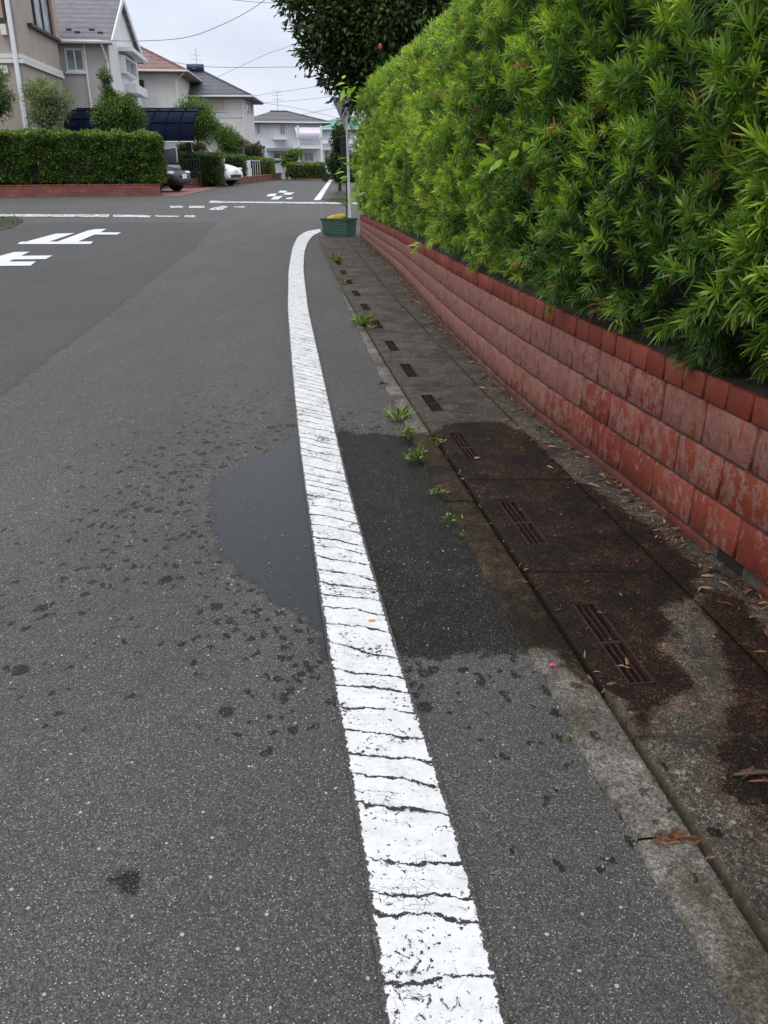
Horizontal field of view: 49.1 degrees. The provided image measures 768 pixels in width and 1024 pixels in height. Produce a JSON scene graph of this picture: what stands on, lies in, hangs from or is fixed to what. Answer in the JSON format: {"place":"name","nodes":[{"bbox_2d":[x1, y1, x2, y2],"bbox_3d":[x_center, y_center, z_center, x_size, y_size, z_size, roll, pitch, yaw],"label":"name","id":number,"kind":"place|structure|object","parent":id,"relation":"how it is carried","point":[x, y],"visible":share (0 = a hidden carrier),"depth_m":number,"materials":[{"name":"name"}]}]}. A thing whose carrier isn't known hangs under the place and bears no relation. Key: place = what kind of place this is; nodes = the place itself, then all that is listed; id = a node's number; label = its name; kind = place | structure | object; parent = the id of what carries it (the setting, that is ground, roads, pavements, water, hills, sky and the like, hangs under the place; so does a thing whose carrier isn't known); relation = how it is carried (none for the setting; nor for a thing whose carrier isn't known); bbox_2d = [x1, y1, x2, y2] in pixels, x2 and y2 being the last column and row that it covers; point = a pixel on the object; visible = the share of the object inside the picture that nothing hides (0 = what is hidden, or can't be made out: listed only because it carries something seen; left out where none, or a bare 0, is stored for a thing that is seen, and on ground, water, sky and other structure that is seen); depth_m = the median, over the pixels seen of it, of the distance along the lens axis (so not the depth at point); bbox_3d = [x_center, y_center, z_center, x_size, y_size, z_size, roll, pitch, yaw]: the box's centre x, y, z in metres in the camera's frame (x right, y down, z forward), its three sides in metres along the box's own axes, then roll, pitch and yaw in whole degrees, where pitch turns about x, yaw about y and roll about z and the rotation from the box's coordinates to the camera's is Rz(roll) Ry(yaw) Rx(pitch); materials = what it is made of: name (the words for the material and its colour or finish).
{"place":"outdoors","nodes":[
{"label":"outdoors","id":0,"kind":"place"},
{"bbox_2d":[0,0,66,131],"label":"house","id":1,"kind":"structure","parent":0,"point":[29,35],"depth_m":34.47,"materials":[{"name":"beige paint"}]},
{"bbox_2d":[31,0,52,34],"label":"window","id":2,"kind":"structure","parent":1,"relation":"in","point":[40,8],"depth_m":37.19,"materials":[{"name":"white glass"}]},
{"bbox_2d":[55,0,147,109],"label":"house","id":3,"kind":"structure","parent":0,"point":[87,29],"depth_m":41.73,"materials":[{"name":"grey paint"}]},
{"bbox_2d":[64,48,85,73],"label":"window","id":4,"kind":"structure","parent":3,"relation":"in","point":[74,58],"depth_m":40.92,"materials":[{"name":"white glass"}]},
{"bbox_2d":[119,55,137,79],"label":"window","id":5,"kind":"structure","parent":3,"relation":"in","point":[128,68],"depth_m":45.92,"materials":[{"name":"white glass"}]},
{"bbox_2d":[105,0,264,40],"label":"overhead cable","id":6,"kind":"object","parent":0,"point":[196,34],"visible":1,"depth_m":38.50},
{"bbox_2d":[125,0,365,150],"label":"sky","id":7,"kind":"structure","parent":0,"point":[254,34],"materials":[{"name":"white"}]},
{"bbox_2d":[238,141,264,157],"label":"bush","id":8,"kind":"object","parent":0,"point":[252,150],"visible":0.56,"depth_m":56.17,"materials":[{"name":"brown plant"}]},
{"bbox_2d":[323,182,347,198],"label":"pavement","id":9,"kind":"structure","parent":0,"point":[333,192],"depth_m":35.32,"materials":[{"name":"concrete"}]},
{"bbox_2d":[323,119,352,190],"bbox_3d":[-2.007,-15.614,36.800,1.345,2.920,1.536,0,23,0],"label":"garden tree","id":10,"kind":"object","parent":9,"relation":"on","point":[333,164],"visible":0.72,"depth_m":36.59,"materials":[{"name":"green plant"}]},
{"bbox_2d":[0,176,740,1023],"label":"road","id":11,"kind":"structure","parent":0,"point":[146,394],"depth_m":2.46,"materials":[{"name":"grey asphalt"}]},
{"bbox_2d":[0,63,16,124],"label":"garden tree","id":12,"kind":"object","parent":11,"relation":"on","point":[4,100],"visible":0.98,"depth_m":32.18,"materials":[{"name":"green plant"}]},
{"bbox_2d":[0,215,22,229],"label":"grass verge","id":13,"kind":"object","parent":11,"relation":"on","point":[3,217],"depth_m":19.61,"materials":[{"name":"green plant"}]},
{"bbox_2d":[0,252,51,265],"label":"road marking","id":14,"kind":"object","parent":11,"relation":"on","point":[5,259],"visible":1,"depth_m":12.59,"materials":[{"name":"paint"}]},
{"bbox_2d":[15,73,77,131],"bbox_3d":[-13.138,-14.822,33.000,2.218,4.430,2.121,8,24,19],"label":"garden tree","id":15,"kind":"object","parent":11,"relation":"on","point":[39,91],"visible":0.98,"depth_m":32.41,"materials":[{"name":"green plant"}]},
{"bbox_2d":[18,229,120,243],"bbox_3d":[-5.822,-5.325,16.189,1.392,0.002,3.291,0,23,0],"label":"road marking","id":16,"kind":"object","parent":11,"relation":"on","point":[75,239],"visible":1,"depth_m":15.64,"materials":[{"name":"paint"}]},
{"bbox_2d":[0,184,160,197],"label":"garden wall","id":17,"kind":"structure","parent":11,"relation":"on","point":[64,190],"depth_m":31.93,"materials":[{"name":"brick"}]},
{"bbox_2d":[0,127,168,184],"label":"clipped hedge","id":18,"kind":"object","parent":17,"relation":"on","point":[38,156],"visible":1,"depth_m":31.68,"materials":[{"name":"green plant"}]},
{"bbox_2d":[0,214,194,216],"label":"road marking","id":19,"kind":"object","parent":11,"relation":"on","point":[64,215],"visible":1,"depth_m":21.70,"materials":[{"name":"paint"}]},
{"bbox_2d":[64,108,144,132],"bbox_3d":[-13.093,-17.492,40.315,3.321,3.587,2.968,0,23,0],"label":"carport","id":20,"kind":"object","parent":11,"relation":"on","point":[79,120],"visible":0.23,"depth_m":38.81,"materials":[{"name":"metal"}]},
{"bbox_2d":[87,65,150,185],"bbox_3d":[-10.645,-15.344,33.863,2.477,4.718,2.290,0,23,0],"label":"garden tree","id":21,"kind":"object","parent":11,"relation":"on","point":[124,113],"visible":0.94,"depth_m":33.30,"materials":[{"name":"green plant"}]},
{"bbox_2d":[97,160,190,190],"bbox_3d":[-10.691,-14.711,36.114,4.653,1.744,2.346,6,24,15],"label":"parked car","id":22,"kind":"object","parent":11,"relation":"on","point":[178,179],"visible":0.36,"depth_m":35.49,"materials":[{"name":"black paint"}]},
{"bbox_2d":[137,46,202,148],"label":"house","id":23,"kind":"structure","parent":11,"relation":"on","point":[165,83],"depth_m":53.68,"materials":[{"name":"beige paint"}]},
{"bbox_2d":[136,108,203,186],"bbox_3d":[-9.999,-17.286,39.860,2.664,3.563,2.968,0,23,0],"label":"carport","id":24,"kind":"object","parent":11,"relation":"on","point":[172,124],"visible":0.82,"depth_m":38.47,"materials":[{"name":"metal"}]},
{"bbox_2d":[175,140,206,151],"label":"garden tree","id":25,"kind":"object","parent":11,"relation":"on","point":[196,146],"visible":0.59,"depth_m":42.54,"materials":[{"name":"green plant"}]},
{"bbox_2d":[161,186,222,195],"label":"driveway","id":26,"kind":"structure","parent":11,"relation":"on","point":[171,192],"depth_m":37.39,"materials":[{"name":"brick"}]},
{"bbox_2d":[178,150,225,183],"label":"clipped hedge","id":27,"kind":"object","parent":26,"relation":"on","point":[212,169],"visible":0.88,"depth_m":41.27,"materials":[{"name":"green plant"}]},
{"bbox_2d":[183,178,225,187],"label":"garden wall","id":28,"kind":"structure","parent":26,"relation":"on","point":[193,182],"depth_m":41.27,"materials":[{"name":"brick"}]},
{"bbox_2d":[183,159,201,184],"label":"garden gate","id":29,"kind":"structure","parent":28,"relation":"attached to","point":[194,171],"depth_m":39.84,"materials":[{"name":"metal"}]},
{"bbox_2d":[173,93,222,146],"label":"garden tree","id":30,"kind":"object","parent":11,"relation":"on","point":[206,124],"visible":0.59,"depth_m":43.20,"materials":[{"name":"green plant"}]},
{"bbox_2d":[164,148,242,185],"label":"parked car","id":31,"kind":"object","parent":11,"relation":"on","point":[233,174],"visible":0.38,"depth_m":42.99,"materials":[{"name":"white paint"}]},
{"bbox_2d":[186,49,263,157],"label":"house","id":32,"kind":"structure","parent":11,"relation":"on","point":[233,105],"depth_m":59.78,"materials":[{"name":"beige paint"}]},
{"bbox_2d":[206,99,225,111],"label":"window","id":33,"kind":"structure","parent":32,"relation":"in","point":[219,104],"depth_m":59.36,"materials":[{"name":"beige glass"}]},
{"bbox_2d":[211,122,246,154],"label":"garden tree","id":34,"kind":"object","parent":11,"relation":"on","point":[228,142],"visible":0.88,"depth_m":49.19,"materials":[{"name":"green plant"}]},
{"bbox_2d":[221,153,247,176],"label":"clipped hedge","id":35,"kind":"object","parent":11,"relation":"on","point":[236,160],"visible":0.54,"depth_m":47.20,"materials":[{"name":"green plant"}]},
{"bbox_2d":[235,174,280,184],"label":"garden wall","id":36,"kind":"structure","parent":11,"relation":"on","point":[254,179],"depth_m":49.10,"materials":[{"name":"brick"}]},
{"bbox_2d":[255,157,265,174],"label":"clipped hedge","id":37,"kind":"object","parent":11,"relation":"on","point":[261,170],"visible":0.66,"depth_m":52.82,"materials":[{"name":"green plant"}]},
{"bbox_2d":[170,200,357,209],"bbox_3d":[-3.928,-9.515,26.075,5.600,0.003,5.066,6,24,14],"label":"road marking","id":38,"kind":"object","parent":11,"relation":"on","point":[219,208],"visible":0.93,"depth_m":27.13,"materials":[{"name":"paint"}]},
{"bbox_2d":[263,157,275,178],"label":"clipped hedge","id":39,"kind":"object","parent":11,"relation":"on","point":[269,165],"visible":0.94,"depth_m":52.83,"materials":[{"name":"green plant"}]},
{"bbox_2d":[267,191,294,198],"bbox_3d":[-4.117,-12.691,33.569,1.048,0.003,8.325,-2,23,-5],"label":"road marking","id":40,"kind":"object","parent":11,"relation":"on","point":[286,193],"visible":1,"depth_m":33.49,"materials":[{"name":"paint"}]},
{"bbox_2d":[274,158,290,178],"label":"carport","id":41,"kind":"object","parent":11,"relation":"on","point":[283,173],"visible":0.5,"depth_m":55.60,"materials":[{"name":"white metal"}]},
{"bbox_2d":[279,147,302,178],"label":"garden tree","id":42,"kind":"object","parent":11,"relation":"on","point":[294,155],"visible":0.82,"depth_m":55.05,"materials":[{"name":"green plant"}]},
{"bbox_2d":[285,161,332,177],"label":"clipped hedge","id":43,"kind":"object","parent":11,"relation":"on","point":[304,169],"visible":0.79,"depth_m":53.36,"materials":[{"name":"green plant"}]},
{"bbox_2d":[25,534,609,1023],"bbox_3d":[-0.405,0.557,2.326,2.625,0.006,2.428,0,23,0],"label":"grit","id":44,"kind":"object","parent":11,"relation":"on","point":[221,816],"visible":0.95,"depth_m":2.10,"materials":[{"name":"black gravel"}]},
{"bbox_2d":[314,180,331,199],"bbox_3d":[-2.879,-16.096,41.606,0.240,0.001,26.623,-1,23,-2],"label":"road marking","id":45,"kind":"object","parent":11,"relation":"on","point":[319,196],"visible":1,"depth_m":36.38,"materials":[{"name":"paint"}]},
{"bbox_2d":[320,218,357,235],"bbox_3d":[-0.868,-5.524,16.260,0.593,0.307,0.418,12,26,26],"label":"planter box","id":46,"kind":"object","parent":11,"relation":"on","point":[341,227],"visible":0.92,"depth_m":16.12,"materials":[{"name":"green plastic"}]},
{"bbox_2d":[340,136,346,215],"bbox_3d":[-0.943,-7.862,19.824,0.150,1.846,0.080,0,23,0],"label":"pole","id":47,"kind":"object","parent":11,"relation":"on","point":[343,151],"visible":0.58,"depth_m":19.58,"materials":[{"name":"black metal"}]},
{"bbox_2d":[333,94,353,217],"bbox_3d":[-0.852,-8.169,18.943,0.652,3.101,0.143,-6,24,-15],"label":"road sign","id":48,"kind":"object","parent":11,"relation":"on","point":[343,118],"visible":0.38,"depth_m":18.72,"materials":[{"name":"metal"}]},
{"bbox_2d":[343,152,361,181],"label":"clipped hedge","id":49,"kind":"object","parent":11,"relation":"on","point":[352,179],"visible":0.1,"depth_m":49.15,"materials":[{"name":"green plant"}]},
{"bbox_2d":[348,310,378,325],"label":"weed","id":50,"kind":"object","parent":11,"relation":"on","point":[364,320],"visible":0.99,"depth_m":7.59,"materials":[{"name":"green plant"}]},
{"bbox_2d":[358,329,379,354],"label":"kerb","id":51,"kind":"structure","parent":11,"relation":"on","point":[369,345],"depth_m":6.88,"materials":[{"name":"concrete"}]},
{"bbox_2d":[287,229,508,1023],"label":"road edge line","id":52,"kind":"object","parent":11,"relation":"on","point":[434,960],"visible":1,"depth_m":2.08,"materials":[{"name":"paint"}]},
{"bbox_2d":[378,402,418,420],"bbox_3d":[0.074,-0.588,4.872,0.238,0.115,0.223,-6,24,-14],"label":"weed","id":53,"kind":"object","parent":11,"relation":"on","point":[400,414],"visible":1,"depth_m":4.86,"materials":[{"name":"green plant"}]},
{"bbox_2d":[397,425,419,439],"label":"weed","id":54,"kind":"object","parent":11,"relation":"on","point":[406,430],"visible":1,"depth_m":4.53,"materials":[{"name":"green plant"}]},
{"bbox_2d":[404,442,427,462],"bbox_3d":[0.163,-0.295,4.211,0.128,0.091,0.164,0,23,0],"label":"weed","id":55,"kind":"object","parent":11,"relation":"on","point":[418,453],"visible":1,"depth_m":4.20,"materials":[{"name":"green plant"}]},
{"bbox_2d":[446,501,547,617],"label":"kerb","id":56,"kind":"structure","parent":11,"relation":"on","point":[502,573],"depth_m":3.16,"materials":[{"name":"concrete"}]},
{"bbox_2d":[346,237,767,672],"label":"footpath edging","id":57,"kind":"object","parent":11,"relation":"on","point":[735,622],"visible":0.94,"depth_m":3.53,"materials":[{"name":"concrete"}]},
{"bbox_2d":[332,237,767,900],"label":"leaf litter","id":58,"kind":"object","parent":57,"relation":"on","point":[666,523],"visible":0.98,"depth_m":3.79,"materials":[{"name":"brown plant"}]},
{"bbox_2d":[637,839,767,1023],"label":"kerb","id":59,"kind":"structure","parent":11,"relation":"on","point":[733,952],"depth_m":1.67,"materials":[{"name":"concrete"}]},
{"bbox_2d":[652,825,702,847],"bbox_3d":[0.649,0.726,1.873,0.114,0.007,0.061,-7,24,-16],"label":"dry leaf","id":60,"kind":"object","parent":59,"relation":"on","point":[675,834],"visible":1,"depth_m":1.87,"materials":[{"name":"brown plant"}]},
{"bbox_2d":[349,300,411,315],"bbox_3d":[-0.051,-2.046,8.514,0.511,0.060,0.996,-3,23,-7],"label":"gutter cover slab","id":61,"kind":"object","parent":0,"point":[382,307],"visible":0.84,"depth_m":8.48,"materials":[{"name":"concrete"}]},
{"bbox_2d":[359,315,429,336],"bbox_3d":[0.073,-1.679,7.652,0.511,0.060,1.021,-3,23,-7],"label":"gutter cover slab","id":62,"kind":"object","parent":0,"point":[395,324],"visible":0.74,"depth_m":7.54,"materials":[{"name":"concrete"}]},
{"bbox_2d":[370,335,450,360],"bbox_3d":[0.196,-1.323,6.806,0.512,0.060,0.956,-3,23,-7],"label":"gutter cover slab","id":63,"kind":"object","parent":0,"point":[415,346],"visible":0.85,"depth_m":6.73,"materials":[{"name":"concrete"}]},
{"bbox_2d":[384,341,399,350],"bbox_3d":[0.063,-1.306,6.781,0.095,0.072,0.407,-3,23,-7],"label":"drain grate","id":64,"kind":"object","parent":63,"relation":"on","point":[391,345],"visible":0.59,"depth_m":6.80,"materials":[{"name":"metal"}]},
{"bbox_2d":[384,358,477,388],"bbox_3d":[0.314,-0.983,6.005,0.512,0.060,0.928,-3,23,-7],"label":"gutter cover slab","id":65,"kind":"object","parent":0,"point":[440,371],"visible":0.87,"depth_m":5.93,"materials":[{"name":"concrete"}]},
{"bbox_2d":[399,364,418,376],"bbox_3d":[0.176,-0.980,6.013,0.095,0.072,0.418,-3,23,-7],"label":"drain grate","id":66,"kind":"object","parent":65,"relation":"on","point":[408,369],"visible":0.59,"depth_m":6.02,"materials":[{"name":"metal"}]},
{"bbox_2d":[401,386,513,425],"bbox_3d":[0.432,-0.653,5.232,0.512,0.060,0.904,-3,23,-8],"label":"gutter cover slab","id":67,"kind":"object","parent":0,"point":[460,400],"visible":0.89,"depth_m":5.18,"materials":[{"name":"concrete"}]},
{"bbox_2d":[420,395,443,410],"bbox_3d":[0.296,-0.646,5.225,0.095,0.072,0.386,-3,23,-8],"label":"drain grate","id":68,"kind":"object","parent":67,"relation":"on","point":[429,400],"visible":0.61,"depth_m":5.21,"materials":[{"name":"metal"}]},
{"bbox_2d":[425,422,573,485],"bbox_3d":[0.568,-0.311,4.416,0.511,0.060,1.030,-3,23,-8],"label":"gutter cover slab","id":69,"kind":"object","parent":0,"point":[511,460],"visible":0.9,"depth_m":4.32,"materials":[{"name":"concrete"}]},
{"bbox_2d":[449,433,483,460],"bbox_3d":[0.428,-0.312,4.437,0.095,0.072,0.480,-3,23,-8],"label":"drain grate","id":70,"kind":"object","parent":69,"relation":"in","point":[468,450],"visible":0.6,"depth_m":4.42,"materials":[{"name":"metal"}]},
{"bbox_2d":[276,173,767,839],"bbox_3d":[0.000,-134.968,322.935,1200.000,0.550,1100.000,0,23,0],"label":"ground","id":71,"kind":"structure","parent":0,"point":[658,563],"depth_m":3.08,"materials":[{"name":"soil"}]},
{"bbox_2d":[254,93,331,172],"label":"house","id":72,"kind":"structure","parent":71,"relation":"on","point":[278,133],"depth_m":75.32,"materials":[{"name":"white paint"}]},
{"bbox_2d":[303,152,313,161],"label":"window","id":73,"kind":"structure","parent":72,"relation":"in","point":[307,156],"depth_m":76.47,"materials":[{"name":"grey glass"}]},
{"bbox_2d":[319,240,350,244],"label":"footpath","id":74,"kind":"structure","parent":71,"relation":"on","point":[334,242],"depth_m":14.84,"materials":[{"name":"concrete"}]},
{"bbox_2d":[322,245,355,250],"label":"footpath","id":75,"kind":"structure","parent":71,"relation":"on","point":[336,247],"depth_m":13.90,"materials":[{"name":"concrete"}]},
{"bbox_2d":[322,116,358,160],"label":"house","id":76,"kind":"structure","parent":71,"relation":"on","point":[326,132],"depth_m":87.73,"materials":[{"name":"white paint"}]},
{"bbox_2d":[324,251,360,257],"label":"footpath","id":77,"kind":"structure","parent":71,"relation":"on","point":[350,254],"depth_m":13.07,"materials":[{"name":"concrete"}]},
{"bbox_2d":[327,258,368,267],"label":"gutter cover slab","id":78,"kind":"object","parent":71,"relation":"on","point":[352,262],"visible":0.73,"depth_m":11.94,"materials":[{"name":"concrete"}]},
{"bbox_2d":[332,268,376,276],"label":"gutter cover slab","id":79,"kind":"object","parent":71,"relation":"on","point":[359,272],"visible":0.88,"depth_m":11.03,"materials":[{"name":"concrete"}]},
{"bbox_2d":[336,277,384,287],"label":"gutter cover slab","id":80,"kind":"object","parent":71,"relation":"on","point":[366,281],"visible":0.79,"depth_m":10.17,"materials":[{"name":"concrete"}]},
{"bbox_2d":[270,0,460,123],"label":"broadleaf tree","id":81,"kind":"object","parent":71,"relation":"on","point":[339,39],"visible":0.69,"depth_m":16.19,"materials":[{"name":"green plant"}]},
{"bbox_2d":[342,287,396,299],"bbox_3d":[-0.174,-2.408,9.365,0.513,0.060,0.994,-3,23,-7],"label":"gutter cover slab","id":82,"kind":"object","parent":71,"relation":"on","point":[373,293],"visible":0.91,"depth_m":9.34,"materials":[{"name":"concrete"}]},
{"bbox_2d":[370,354,398,388],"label":"kerb","id":83,"kind":"structure","parent":71,"relation":"on","point":[384,373],"depth_m":5.97,"materials":[{"name":"concrete"}]},
{"bbox_2d":[386,386,428,432],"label":"kerb","id":84,"kind":"structure","parent":71,"relation":"on","point":[397,396],"depth_m":5.11,"materials":[{"name":"concrete"}]},
{"bbox_2d":[410,432,474,503],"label":"kerb","id":85,"kind":"structure","parent":71,"relation":"on","point":[439,468],"depth_m":4.08,"materials":[{"name":"concrete"}]},
{"bbox_2d":[360,214,767,598],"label":"brick wall","id":86,"kind":"structure","parent":71,"relation":"on","point":[633,413],"depth_m":3.82,"materials":[{"name":"red brick"}]},
{"bbox_2d":[508,614,690,841],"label":"kerb","id":87,"kind":"structure","parent":71,"relation":"on","point":[635,794],"depth_m":2.22,"materials":[{"name":"concrete"}]},
{"bbox_2d":[465,480,665,579],"bbox_3d":[0.711,0.060,3.545,0.511,0.060,1.032,-3,23,-8],"label":"gutter cover slab","id":88,"kind":"object","parent":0,"point":[590,537],"visible":0.94,"depth_m":3.44,"materials":[{"name":"concrete"}]},
{"bbox_2d":[498,501,547,544],"bbox_3d":[0.578,0.072,3.530,0.095,0.072,0.470,-3,23,-8],"label":"drain grate","id":89,"kind":"object","parent":88,"relation":"on","point":[529,531],"visible":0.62,"depth_m":3.51,"materials":[{"name":"metal"}]},
{"bbox_2d":[526,572,767,745],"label":"gutter cover slab","id":90,"kind":"object","parent":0,"point":[726,682],"visible":0.93,"depth_m":2.56,"materials":[{"name":"concrete"}]},
{"bbox_2d":[572,602,654,684],"bbox_3d":[0.716,0.437,2.670,0.095,0.072,0.501,-3,23,-7],"label":"drain grate","id":91,"kind":"object","parent":90,"relation":"in","point":[617,649],"visible":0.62,"depth_m":2.65,"materials":[{"name":"metal"}]},
{"bbox_2d":[634,737,767,953],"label":"gutter cover slab","id":92,"kind":"object","parent":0,"point":[720,809],"visible":0.92,"depth_m":1.99,"materials":[{"name":"concrete"}]},
{"bbox_2d":[734,770,767,775],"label":"twig","id":93,"kind":"object","parent":92,"relation":"on","point":[757,772],"visible":1,"depth_m":2.06,"materials":[{"name":"wood"}]},
{"bbox_2d":[740,765,767,781],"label":"dry leaf","id":94,"kind":"object","parent":92,"relation":"on","point":[753,769],"visible":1,"depth_m":2.06,"materials":[{"name":"brown plant"}]},
{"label":"planting bed","id":95,"kind":"structure","parent":0,"visible":0},
{"bbox_2d":[348,0,767,385],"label":"hedge","id":96,"kind":"object","parent":95,"relation":"on","point":[632,181],"visible":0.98,"depth_m":3.93,"materials":[{"name":"green plant"}]},
{"bbox_2d":[336,157,363,188],"bbox_3d":[-0.525,-5.607,13.940,0.576,0.517,0.490,0,23,0],"label":"vine sprig","id":97,"kind":"object","parent":96,"relation":"attached to","point":[354,166],"visible":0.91,"depth_m":13.92,"materials":[{"name":"green plant"}]},
{"bbox_2d":[335,75,370,107],"bbox_3d":[-0.456,-5.375,10.755,0.492,0.389,0.336,-15,27,-31],"label":"vine sprig","id":98,"kind":"object","parent":96,"relation":"attached to","point":[348,92],"visible":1,"depth_m":10.69,"materials":[{"name":"green plant"}]},
{"bbox_2d":[346,185,367,205],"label":"vine sprig","id":99,"kind":"object","parent":96,"relation":"attached to","point":[352,197],"visible":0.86,"depth_m":13.34,"materials":[{"name":"green plant"}]},
{"bbox_2d":[477,144,516,172],"bbox_3d":[0.682,-2.087,4.959,0.268,0.163,0.116,-4,23,-9],"label":"vine sprig","id":100,"kind":"object","parent":96,"relation":"attached to","point":[486,161],"visible":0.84,"depth_m":4.95,"materials":[{"name":"green plant"}]},
{"bbox_2d":[509,142,527,159],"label":"vine sprig","id":101,"kind":"object","parent":96,"relation":"attached to","point":[514,153],"visible":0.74,"depth_m":4.49,"materials":[{"name":"green plant"}]},
{"bbox_2d":[519,88,567,98],"bbox_3d":[0.810,-2.133,4.280,0.250,0.053,0.060,5,23,12],"label":"vine sprig","id":102,"kind":"object","parent":96,"relation":"attached to","point":[527,90],"visible":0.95,"depth_m":4.30,"materials":[{"name":"green plant"}]},
{"bbox_2d":[531,64,577,76],"bbox_3d":[0.839,-2.180,4.151,0.238,0.060,0.048,0,23,0],"label":"vine sprig","id":103,"kind":"object","parent":96,"relation":"attached to","point":[544,69],"visible":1,"depth_m":4.14,"materials":[{"name":"green plant"}]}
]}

